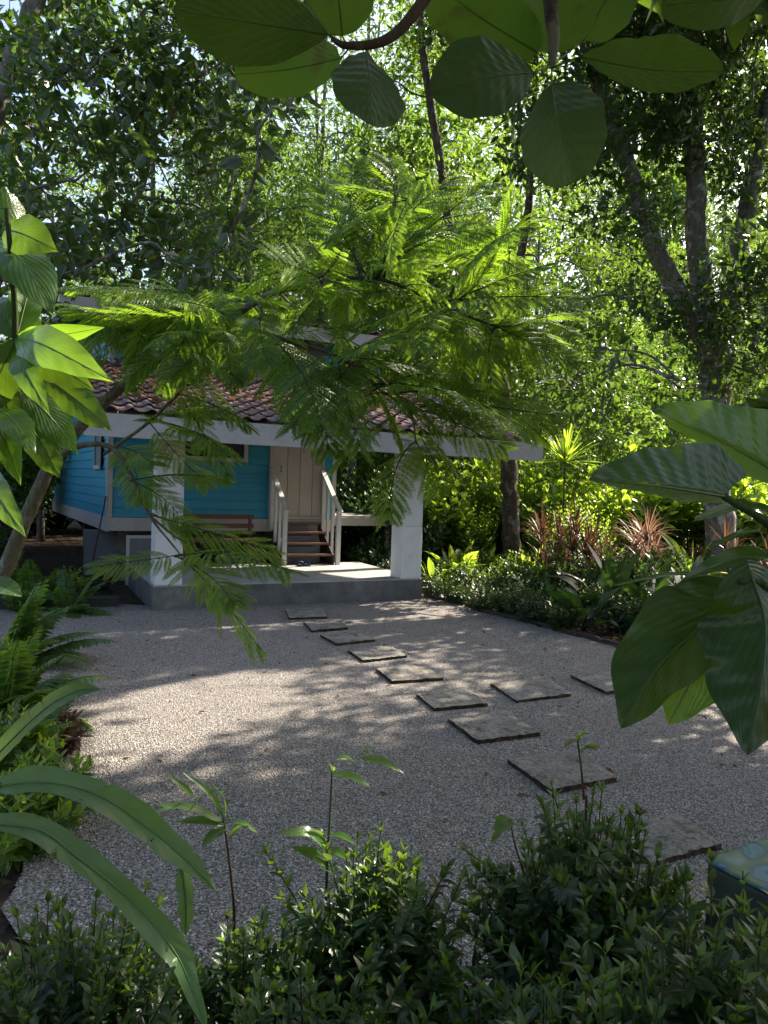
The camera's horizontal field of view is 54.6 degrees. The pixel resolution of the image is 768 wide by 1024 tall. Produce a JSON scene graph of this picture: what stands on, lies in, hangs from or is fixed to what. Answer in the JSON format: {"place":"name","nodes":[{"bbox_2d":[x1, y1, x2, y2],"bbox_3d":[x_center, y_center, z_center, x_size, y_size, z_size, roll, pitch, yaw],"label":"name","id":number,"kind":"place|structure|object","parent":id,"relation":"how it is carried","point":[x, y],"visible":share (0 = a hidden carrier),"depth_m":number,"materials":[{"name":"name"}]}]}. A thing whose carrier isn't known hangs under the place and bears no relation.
{"place":"outdoors","nodes":[
{"label":"outdoors","id":0,"kind":"place"},
{"bbox_2d":[0,517,697,986],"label":"ground","id":1,"kind":"structure","parent":0,"point":[58,549],"depth_m":14.75,"materials":[{"name":"soil"}]},
{"bbox_2d":[0,458,47,554],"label":"understory bush","id":2,"kind":"object","parent":1,"relation":"on","point":[16,492],"visible":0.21,"depth_m":13.36,"materials":[{"name":"green plant"}]},
{"bbox_2d":[0,405,61,551],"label":"understory bush","id":3,"kind":"object","parent":1,"relation":"on","point":[49,491],"visible":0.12,"depth_m":17.11,"materials":[{"name":"green plant"}]},
{"bbox_2d":[0,703,72,775],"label":"shrub","id":4,"kind":"object","parent":1,"relation":"on","point":[7,760],"visible":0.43,"depth_m":4.32,"materials":[{"name":"green plant"}]},
{"bbox_2d":[0,697,76,755],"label":"sword fern","id":5,"kind":"object","parent":1,"relation":"on","point":[43,724],"visible":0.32,"depth_m":4.47,"materials":[{"name":"green plant"}]},
{"bbox_2d":[0,101,102,488],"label":"forest tree","id":6,"kind":"object","parent":1,"relation":"on","point":[4,290],"visible":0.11,"depth_m":16.95,"materials":[{"name":"green plant"}]},
{"bbox_2d":[0,186,112,536],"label":"broad leaf tree","id":7,"kind":"object","parent":1,"relation":"on","point":[58,364],"visible":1,"depth_m":2.47,"materials":[{"name":"green plant"}]},
{"bbox_2d":[6,110,129,541],"bbox_3d":[-8.799,-4.634,20.257,6.061,11.093,5.253,3,2,26],"label":"forest tree","id":8,"kind":"object","parent":1,"relation":"on","point":[40,536],"visible":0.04,"depth_m":19.93,"materials":[{"name":"green plant"}]},
{"bbox_2d":[83,529,114,575],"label":"pillar","id":9,"kind":"structure","parent":1,"relation":"on","point":[105,544],"depth_m":13.45,"materials":[{"name":"grey concrete"}]},
{"bbox_2d":[0,877,209,1023],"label":"hedge bush","id":10,"kind":"object","parent":1,"relation":"on","point":[94,982],"visible":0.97,"depth_m":1.79,"materials":[{"name":"green plant"}]},
{"bbox_2d":[0,576,215,1023],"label":"paddle leaf plant","id":11,"kind":"object","parent":1,"relation":"on","point":[156,928],"visible":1,"depth_m":1.57,"materials":[{"name":"green plant"}]},
{"bbox_2d":[19,0,271,404],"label":"forest tree","id":12,"kind":"object","parent":1,"relation":"on","point":[111,108],"visible":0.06,"depth_m":17.85,"materials":[{"name":"green plant"}]},
{"bbox_2d":[125,535,186,584],"bbox_3d":[-3.847,0.811,12.611,1.000,0.830,0.040,1,2,-26],"label":"old shutter","id":13,"kind":"object","parent":1,"relation":"on","point":[136,543],"visible":0.26,"depth_m":12.45,"materials":[{"name":"white paint"}]},
{"bbox_2d":[0,0,342,324],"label":"canopy tree","id":14,"kind":"object","parent":1,"relation":"on","point":[27,42],"visible":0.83,"depth_m":8.45,"materials":[{"name":"green plant"}]},
{"bbox_2d":[74,0,309,552],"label":"forest tree","id":15,"kind":"object","parent":1,"relation":"on","point":[215,177],"visible":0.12,"depth_m":18.08,"materials":[{"name":"green plant"}]},
{"bbox_2d":[123,87,293,548],"bbox_3d":[-4.307,-4.873,18.802,4.260,11.980,4.740,2,1,0],"label":"forest tree","id":16,"kind":"object","parent":1,"relation":"on","point":[213,247],"visible":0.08,"depth_m":18.68,"materials":[{"name":"green plant"}]},
{"bbox_2d":[142,78,314,542],"bbox_3d":[-4.606,-5.852,21.527,5.519,13.754,4.669,2,2,-1],"label":"forest tree","id":17,"kind":"object","parent":1,"relation":"on","point":[227,280],"visible":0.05,"depth_m":20.51,"materials":[{"name":"green plant"}]},
{"bbox_2d":[137,904,333,1023],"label":"hedge bush","id":18,"kind":"object","parent":1,"relation":"on","point":[239,978],"visible":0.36,"depth_m":1.97,"materials":[{"name":"green plant"}]},
{"bbox_2d":[167,60,352,548],"bbox_3d":[-3.218,-7.219,19.910,6.265,16.730,6.970,-1,3,-40],"label":"forest tree","id":19,"kind":"object","parent":1,"relation":"on","point":[285,223],"visible":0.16,"depth_m":18.72,"materials":[{"name":"green plant"}]},
{"bbox_2d":[51,291,542,609],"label":"garden cottage","id":20,"kind":"structure","parent":1,"relation":"on","point":[282,490],"depth_m":12.50,"materials":[{"name":"concrete"}]},
{"bbox_2d":[183,514,259,564],"bbox_3d":[-2.867,0.478,12.897,1.340,0.860,0.440,1,2,-26],"label":"porch bench","id":21,"kind":"object","parent":20,"relation":"on","point":[249,525],"visible":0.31,"depth_m":13.09,"materials":[{"name":"brown wood"}]},
{"bbox_2d":[268,446,324,519],"bbox_3d":[-1.632,-0.850,14.030,1.080,1.980,0.083,1,2,-26],"label":"plank door","id":22,"kind":"structure","parent":20,"relation":"in","point":[300,481],"depth_m":14.07,"materials":[{"name":"beige wood"}]},
{"bbox_2d":[0,153,607,664],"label":"feathery tree","id":23,"kind":"object","parent":1,"relation":"on","point":[212,325],"visible":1,"depth_m":4.31,"materials":[{"name":"green plant"}]},
{"bbox_2d":[224,937,447,1023],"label":"hedge bush","id":24,"kind":"object","parent":1,"relation":"on","point":[254,1013],"visible":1,"depth_m":1.64,"materials":[{"name":"green plant"}]},
{"bbox_2d":[278,250,403,505],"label":"forest tree","id":25,"kind":"object","parent":1,"relation":"on","point":[363,462],"visible":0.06,"depth_m":19.65,"materials":[{"name":"green plant"}]},
{"bbox_2d":[223,1,469,466],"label":"forest tree","id":26,"kind":"object","parent":1,"relation":"on","point":[323,163],"visible":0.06,"depth_m":19.08,"materials":[{"name":"green plant"}]},
{"bbox_2d":[320,456,383,562],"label":"understory bush","id":27,"kind":"object","parent":1,"relation":"on","point":[347,540],"visible":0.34,"depth_m":16.59,"materials":[{"name":"green plant"}]},
{"bbox_2d":[213,0,499,536],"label":"forest tree","id":28,"kind":"object","parent":1,"relation":"on","point":[367,127],"visible":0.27,"depth_m":17.52,"materials":[{"name":"green plant"}]},
{"bbox_2d":[236,822,492,1023],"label":"hedge bush","id":29,"kind":"object","parent":1,"relation":"on","point":[390,920],"visible":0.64,"depth_m":2.04,"materials":[{"name":"green plant"}]},
{"bbox_2d":[344,533,390,566],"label":"shade shrub","id":30,"kind":"object","parent":1,"relation":"on","point":[372,557],"visible":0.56,"depth_m":14.71,"materials":[{"name":"green plant"}]},
{"bbox_2d":[0,597,767,1005],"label":"gravel yard","id":31,"kind":"structure","parent":1,"relation":"on","point":[438,621],"depth_m":5.20,"materials":[{"name":"grey gravel"}]},
{"bbox_2d":[0,558,65,600],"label":"sword fern","id":32,"kind":"object","parent":31,"relation":"on","point":[24,575],"visible":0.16,"depth_m":10.01,"materials":[{"name":"green plant"}]},
{"bbox_2d":[0,767,87,876],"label":"shrub","id":33,"kind":"object","parent":31,"relation":"on","point":[15,849],"visible":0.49,"depth_m":3.48,"materials":[{"name":"green plant"}]},
{"bbox_2d":[1,739,97,825],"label":"shrub","id":34,"kind":"object","parent":31,"relation":"on","point":[75,761],"visible":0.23,"depth_m":3.92,"materials":[{"name":"green plant"}]},
{"bbox_2d":[0,625,110,733],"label":"sword fern","id":35,"kind":"object","parent":31,"relation":"on","point":[26,689],"visible":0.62,"depth_m":5.34,"materials":[{"name":"green plant"}]},
{"bbox_2d":[20,704,93,764],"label":"red leaf plant","id":36,"kind":"object","parent":31,"relation":"on","point":[72,743],"visible":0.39,"depth_m":4.76,"materials":[{"name":"plant"}]},
{"bbox_2d":[0,596,118,609],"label":"kerb","id":37,"kind":"structure","parent":31,"relation":"on","point":[102,601],"depth_m":10.21,"materials":[{"name":"grey concrete"}]},
{"bbox_2d":[6,577,118,668],"bbox_3d":[-3.149,1.040,7.134,1.151,0.869,0.915,3,2,33],"label":"sword fern","id":38,"kind":"object","parent":31,"relation":"on","point":[27,622],"visible":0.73,"depth_m":7.07,"materials":[{"name":"green plant"}]},
{"bbox_2d":[24,568,112,618],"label":"sword fern","id":39,"kind":"object","parent":31,"relation":"on","point":[61,597],"visible":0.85,"depth_m":9.68,"materials":[{"name":"green plant"}]},
{"bbox_2d":[154,771,256,939],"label":"young sapling","id":40,"kind":"object","parent":31,"relation":"on","point":[207,817],"visible":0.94,"depth_m":2.35,"materials":[{"name":"green plant"}]},
{"bbox_2d":[279,746,402,926],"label":"thin sapling","id":41,"kind":"object","parent":31,"relation":"on","point":[314,835],"visible":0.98,"depth_m":2.30,"materials":[{"name":"green plant"}]},
{"bbox_2d":[320,631,374,645],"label":"stepping stone","id":42,"kind":"object","parent":31,"relation":"on","point":[346,638],"visible":0.94,"depth_m":8.55,"materials":[{"name":"stone"}]},
{"bbox_2d":[348,645,406,662],"bbox_3d":[-0.076,1.512,7.904,0.633,0.070,0.504,1,2,-32],"label":"stepping stone","id":43,"kind":"object","parent":31,"relation":"on","point":[375,653],"visible":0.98,"depth_m":7.80,"materials":[{"name":"stone"}]},
{"bbox_2d":[376,663,442,683],"bbox_3d":[0.227,1.551,7.130,0.532,0.068,0.591,1,2,-19],"label":"stepping stone","id":44,"kind":"object","parent":31,"relation":"on","point":[417,672],"visible":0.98,"depth_m":7.01,"materials":[{"name":"stone"}]},
{"bbox_2d":[74,594,754,943],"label":"fallen leaves","id":45,"kind":"object","parent":31,"relation":"on","point":[445,819],"visible":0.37,"depth_m":7.56,"materials":[{"name":"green plant"}]},
{"bbox_2d":[417,687,487,710],"bbox_3d":[0.564,1.591,6.319,0.517,0.068,0.547,1,2,-18],"label":"stepping stone","id":46,"kind":"object","parent":31,"relation":"on","point":[453,699],"visible":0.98,"depth_m":6.22,"materials":[{"name":"stone"}]},
{"bbox_2d":[448,712,539,743],"bbox_3d":[0.822,1.626,5.598,0.591,0.068,0.514,1,2,-25],"label":"stepping stone","id":47,"kind":"object","parent":31,"relation":"on","point":[490,728],"visible":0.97,"depth_m":5.52,"materials":[{"name":"stone"}]},
{"bbox_2d":[490,677,570,702],"bbox_3d":[1.337,1.605,6.679,0.691,0.070,0.532,1,2,-23],"label":"stepping stone","id":48,"kind":"object","parent":31,"relation":"on","point":[520,691],"visible":0.95,"depth_m":6.61,"materials":[{"name":"stone"}]},
{"bbox_2d":[507,749,616,794],"bbox_3d":[1.151,1.665,4.781,0.601,0.072,0.545,1,2,-24],"label":"stepping stone","id":49,"kind":"object","parent":31,"relation":"on","point":[563,767],"visible":0.91,"depth_m":4.72,"materials":[{"name":"stone"}]},
{"bbox_2d":[437,776,705,1023],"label":"hedge bush","id":50,"kind":"object","parent":31,"relation":"on","point":[573,898],"visible":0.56,"depth_m":2.11,"materials":[{"name":"green plant"}]},
{"bbox_2d":[570,671,613,694],"bbox_3d":[2.180,1.622,7.051,0.612,0.068,0.669,1,2,-18],"label":"stepping stone","id":51,"kind":"object","parent":31,"relation":"on","point":[600,682],"visible":0.53,"depth_m":7.02,"materials":[{"name":"stone"}]},
{"bbox_2d":[609,813,721,866],"bbox_3d":[1.461,1.710,3.880,0.529,0.068,0.380,1,2,-23],"label":"stepping stone","id":52,"kind":"object","parent":31,"relation":"on","point":[680,837],"visible":0.65,"depth_m":3.83,"materials":[{"name":"stone"}]},
{"bbox_2d":[589,400,767,754],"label":"giant leaf plant","id":53,"kind":"object","parent":31,"relation":"on","point":[689,646],"visible":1,"depth_m":2.09,"materials":[{"name":"green plant"}]},
{"bbox_2d":[704,838,767,977],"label":"painted post","id":54,"kind":"object","parent":31,"relation":"on","point":[730,865],"visible":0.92,"depth_m":1.93,"materials":[{"name":"paint"}]},
{"bbox_2d":[349,463,461,570],"bbox_3d":[0.464,0.038,15.857,2.513,2.536,2.563,1,2,-19],"label":"understory bush","id":55,"kind":"object","parent":1,"relation":"on","point":[368,531],"visible":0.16,"depth_m":15.40,"materials":[{"name":"green plant"}]},
{"bbox_2d":[391,460,475,570],"bbox_3d":[0.968,0.080,16.070,1.852,2.471,1.966,0,3,-45],"label":"understory bush","id":56,"kind":"object","parent":1,"relation":"on","point":[433,509],"visible":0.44,"depth_m":15.74,"materials":[{"name":"green plant"}]},
{"bbox_2d":[331,88,561,484],"bbox_3d":[0.427,-4.640,18.566,7.460,11.921,6.198,2,2,-3],"label":"forest tree","id":57,"kind":"object","parent":1,"relation":"on","point":[468,141],"visible":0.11,"depth_m":17.76,"materials":[{"name":"green plant"}]},
{"bbox_2d":[407,924,515,1023],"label":"hedge bush","id":58,"kind":"object","parent":1,"relation":"on","point":[482,1013],"visible":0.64,"depth_m":1.82,"materials":[{"name":"green plant"}]},
{"bbox_2d":[438,491,495,563],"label":"lime shrub","id":59,"kind":"object","parent":1,"relation":"on","point":[479,537],"visible":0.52,"depth_m":16.16,"materials":[{"name":"green plant"}]},
{"bbox_2d":[173,0,767,408],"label":"round leaf tree","id":60,"kind":"object","parent":1,"relation":"on","point":[284,49],"visible":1,"depth_m":1.30,"materials":[{"name":"green plant"}]},
{"bbox_2d":[458,580,505,611],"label":"edging shrub","id":61,"kind":"object","parent":1,"relation":"on","point":[481,600],"visible":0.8,"depth_m":11.02,"materials":[{"name":"green plant"}]},
{"bbox_2d":[443,456,520,561],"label":"understory bush","id":62,"kind":"object","parent":1,"relation":"on","point":[488,479],"visible":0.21,"depth_m":17.66,"materials":[{"name":"green plant"}]},
{"bbox_2d":[354,0,612,571],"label":"leaning tree","id":63,"kind":"object","parent":1,"relation":"on","point":[511,541],"visible":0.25,"depth_m":15.11,"materials":[{"name":"green plant"}]},
{"bbox_2d":[446,462,538,563],"bbox_3d":[2.367,-0.026,17.517,2.446,2.678,2.602,1,2,-27],"label":"understory bush","id":64,"kind":"object","parent":1,"relation":"on","point":[497,535],"visible":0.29,"depth_m":17.08,"materials":[{"name":"green plant"}]},
{"bbox_2d":[432,273,566,492],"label":"forest tree","id":65,"kind":"object","parent":1,"relation":"on","point":[524,393],"visible":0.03,"depth_m":21.55,"materials":[{"name":"green plant"}]},
{"bbox_2d":[473,562,525,596],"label":"edging shrub","id":66,"kind":"object","parent":1,"relation":"on","point":[494,581],"visible":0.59,"depth_m":12.53,"materials":[{"name":"green plant"}]},
{"bbox_2d":[486,583,530,613],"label":"edging shrub","id":67,"kind":"object","parent":1,"relation":"on","point":[503,607],"visible":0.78,"depth_m":10.64,"materials":[{"name":"green plant"}]},
{"bbox_2d":[391,4,638,548],"bbox_3d":[3.846,-8.722,23.191,8.922,20.041,8.019,1,3,-19],"label":"forest tree","id":68,"kind":"object","parent":1,"relation":"on","point":[558,225],"visible":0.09,"depth_m":22.94,"materials":[{"name":"green plant"}]},
{"bbox_2d":[425,594,618,645],"bbox_3d":[3.592,1.579,9.180,8.137,0.067,1.818,3,2,33],"label":"bed edging","id":69,"kind":"object","parent":1,"relation":"on","point":[590,637],"visible":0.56,"depth_m":9.94,"materials":[{"name":"grey concrete"}]},
{"bbox_2d":[486,458,576,556],"bbox_3d":[3.455,-0.114,17.464,2.199,2.934,2.334,3,2,14],"label":"understory bush","id":70,"kind":"object","parent":1,"relation":"on","point":[529,472],"visible":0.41,"depth_m":17.16,"materials":[{"name":"green plant"}]},
{"bbox_2d":[508,588,561,624],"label":"edging shrub","id":71,"kind":"object","parent":1,"relation":"on","point":[531,613],"visible":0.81,"depth_m":10.17,"materials":[{"name":"green plant"}]},
{"bbox_2d":[455,121,643,470],"bbox_3d":[5.383,-5.442,24.487,5.778,13.447,6.613,3,2,21],"label":"forest tree","id":72,"kind":"object","parent":1,"relation":"on","point":[551,249],"visible":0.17,"depth_m":23.91,"materials":[{"name":"green plant"}]},
{"bbox_2d":[509,497,591,574],"bbox_3d":[2.901,0.605,13.024,1.573,1.736,1.468,4,3,43],"label":"cordyline","id":73,"kind":"object","parent":1,"relation":"on","point":[540,528],"visible":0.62,"depth_m":12.95,"materials":[{"name":"red plant"}]},
{"bbox_2d":[518,546,593,588],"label":"edging shrub","id":74,"kind":"object","parent":1,"relation":"on","point":[540,567],"visible":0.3,"depth_m":12.37,"materials":[{"name":"green plant"}]},
{"bbox_2d":[537,595,590,630],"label":"edging shrub","id":75,"kind":"object","parent":1,"relation":"on","point":[563,620],"visible":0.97,"depth_m":9.65,"materials":[{"name":"green plant"}]},
{"bbox_2d":[534,423,602,515],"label":"spiky yucca","id":76,"kind":"object","parent":1,"relation":"on","point":[564,454],"visible":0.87,"depth_m":16.36,"materials":[{"name":"green plant"}]},
{"bbox_2d":[538,555,600,595],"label":"edging shrub","id":77,"kind":"object","parent":1,"relation":"on","point":[591,578],"visible":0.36,"depth_m":12.01,"materials":[{"name":"green plant"}]},
{"bbox_2d":[485,137,654,431],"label":"forest tree","id":78,"kind":"object","parent":1,"relation":"on","point":[494,172],"visible":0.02,"depth_m":37.27,"materials":[{"name":"green plant"}]},
{"bbox_2d":[397,935,751,1023],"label":"hedge bush","id":79,"kind":"object","parent":1,"relation":"on","point":[608,1003],"visible":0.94,"depth_m":1.46,"materials":[{"name":"green plant"}]},
{"bbox_2d":[390,0,767,576],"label":"forked tree","id":80,"kind":"object","parent":1,"relation":"on","point":[713,327],"visible":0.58,"depth_m":13.39,"materials":[{"name":"green plant"}]},
{"bbox_2d":[544,494,618,562],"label":"lime shrub","id":81,"kind":"object","parent":1,"relation":"on","point":[602,538],"visible":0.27,"depth_m":14.97,"materials":[{"name":"green plant"}]},
{"bbox_2d":[547,584,627,629],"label":"broad leaf plant","id":82,"kind":"object","parent":1,"relation":"on","point":[574,600],"visible":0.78,"depth_m":9.89,"materials":[{"name":"green plant"}]},
{"bbox_2d":[540,493,639,568],"bbox_3d":[3.521,0.553,12.725,1.969,1.890,1.679,0,3,-42],"label":"cordyline","id":83,"kind":"object","parent":1,"relation":"on","point":[585,549],"visible":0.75,"depth_m":12.69,"materials":[{"name":"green plant"}]},
{"bbox_2d":[512,273,673,474],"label":"forest tree","id":84,"kind":"object","parent":1,"relation":"on","point":[589,303],"visible":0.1,"depth_m":27.30,"materials":[{"name":"green plant"}]},
{"bbox_2d":[552,466,638,552],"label":"understory bush","id":85,"kind":"object","parent":1,"relation":"on","point":[600,503],"visible":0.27,"depth_m":16.15,"materials":[{"name":"green plant"}]},
{"bbox_2d":[548,540,654,620],"bbox_3d":[3.216,0.995,10.917,1.527,1.121,1.776,2,2,2],"label":"broad leaf plant","id":86,"kind":"object","parent":1,"relation":"on","point":[612,569],"visible":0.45,"depth_m":10.66,"materials":[{"name":"green plant"}]},
{"bbox_2d":[518,295,690,497],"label":"forest tree","id":87,"kind":"object","parent":1,"relation":"on","point":[612,407],"visible":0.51,"depth_m":18.83,"materials":[{"name":"green plant"}]},
{"bbox_2d":[580,500,644,558],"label":"lime shrub","id":88,"kind":"object","parent":1,"relation":"on","point":[624,541],"visible":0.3,"depth_m":15.72,"materials":[{"name":"green plant"}]},
{"bbox_2d":[457,847,767,1023],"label":"hedge bush","id":89,"kind":"object","parent":1,"relation":"on","point":[704,985],"visible":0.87,"depth_m":1.55,"materials":[{"name":"green plant"}]},
{"bbox_2d":[591,590,645,631],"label":"edging shrub","id":90,"kind":"object","parent":1,"relation":"on","point":[624,620],"visible":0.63,"depth_m":9.81,"materials":[{"name":"green plant"}]},
{"bbox_2d":[544,58,708,449],"bbox_3d":[10.633,-10.373,32.427,8.214,23.228,9.974,3,2,21],"label":"forest tree","id":91,"kind":"object","parent":1,"relation":"on","point":[598,281],"visible":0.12,"depth_m":31.86,"materials":[{"name":"green plant"}]},
{"bbox_2d":[490,0,767,298],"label":"spreading tree","id":92,"kind":"object","parent":1,"relation":"on","point":[728,112],"visible":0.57,"depth_m":13.21,"materials":[{"name":"green plant"}]},
{"bbox_2d":[573,247,700,465],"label":"forest tree","id":93,"kind":"object","parent":1,"relation":"on","point":[661,442],"visible":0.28,"depth_m":22.80,"materials":[{"name":"green plant"}]},
{"bbox_2d":[592,441,690,551],"bbox_3d":[5.711,-0.096,17.001,2.457,3.089,2.315,0,3,-42],"label":"understory bush","id":94,"kind":"object","parent":1,"relation":"on","point":[651,501],"visible":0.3,"depth_m":16.44,"materials":[{"name":"green plant"}]},
{"bbox_2d":[611,502,675,561],"bbox_3d":[4.930,0.633,14.186,1.380,1.718,1.812,2,2,2],"label":"cordyline","id":95,"kind":"object","parent":1,"relation":"on","point":[647,533],"visible":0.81,"depth_m":14.12,"materials":[{"name":"red plant"}]},
{"bbox_2d":[609,554,681,602],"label":"broad leaf plant","id":96,"kind":"object","parent":1,"relation":"on","point":[635,590],"visible":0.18,"depth_m":10.30,"materials":[{"name":"green plant"}]},
{"bbox_2d":[562,136,767,443],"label":"forest tree","id":97,"kind":"object","parent":1,"relation":"on","point":[681,189],"visible":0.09,"depth_m":31.35,"materials":[{"name":"green plant"}]},
{"bbox_2d":[605,236,739,454],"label":"forest tree","id":98,"kind":"object","parent":1,"relation":"on","point":[674,255],"visible":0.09,"depth_m":26.20,"materials":[{"name":"green plant"}]},
{"bbox_2d":[634,545,710,576],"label":"edging shrub","id":99,"kind":"object","parent":1,"relation":"on","point":[681,568],"visible":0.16,"depth_m":12.89,"materials":[{"name":"green plant"}]},
{"bbox_2d":[601,45,767,432],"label":"forest tree","id":100,"kind":"object","parent":1,"relation":"on","point":[719,227],"visible":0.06,"depth_m":33.54,"materials":[{"name":"green plant"}]},
{"bbox_2d":[641,338,752,547],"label":"forest tree","id":101,"kind":"object","parent":1,"relation":"on","point":[696,398],"visible":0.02,"depth_m":23.41,"materials":[{"name":"green plant"}]},
{"bbox_2d":[647,439,752,553],"bbox_3d":[7.328,-0.212,17.538,2.547,3.398,2.703,3,2,15],"label":"understory bush","id":102,"kind":"object","parent":1,"relation":"on","point":[686,529],"visible":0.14,"depth_m":17.10,"materials":[{"name":"green plant"}]},
{"bbox_2d":[681,334,767,521],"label":"forest tree","id":103,"kind":"object","parent":1,"relation":"on","point":[736,398],"visible":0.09,"depth_m":19.30,"materials":[{"name":"green plant"}]},
{"bbox_2d":[692,476,767,548],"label":"understory bush","id":104,"kind":"object","parent":1,"relation":"on","point":[743,485],"visible":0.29,"depth_m":16.06,"materials":[{"name":"green plant"}]},
{"bbox_2d":[0,0,767,432],"label":"sky","id":105,"kind":"structure","parent":0,"point":[15,4],"materials":[{"name":"white"}]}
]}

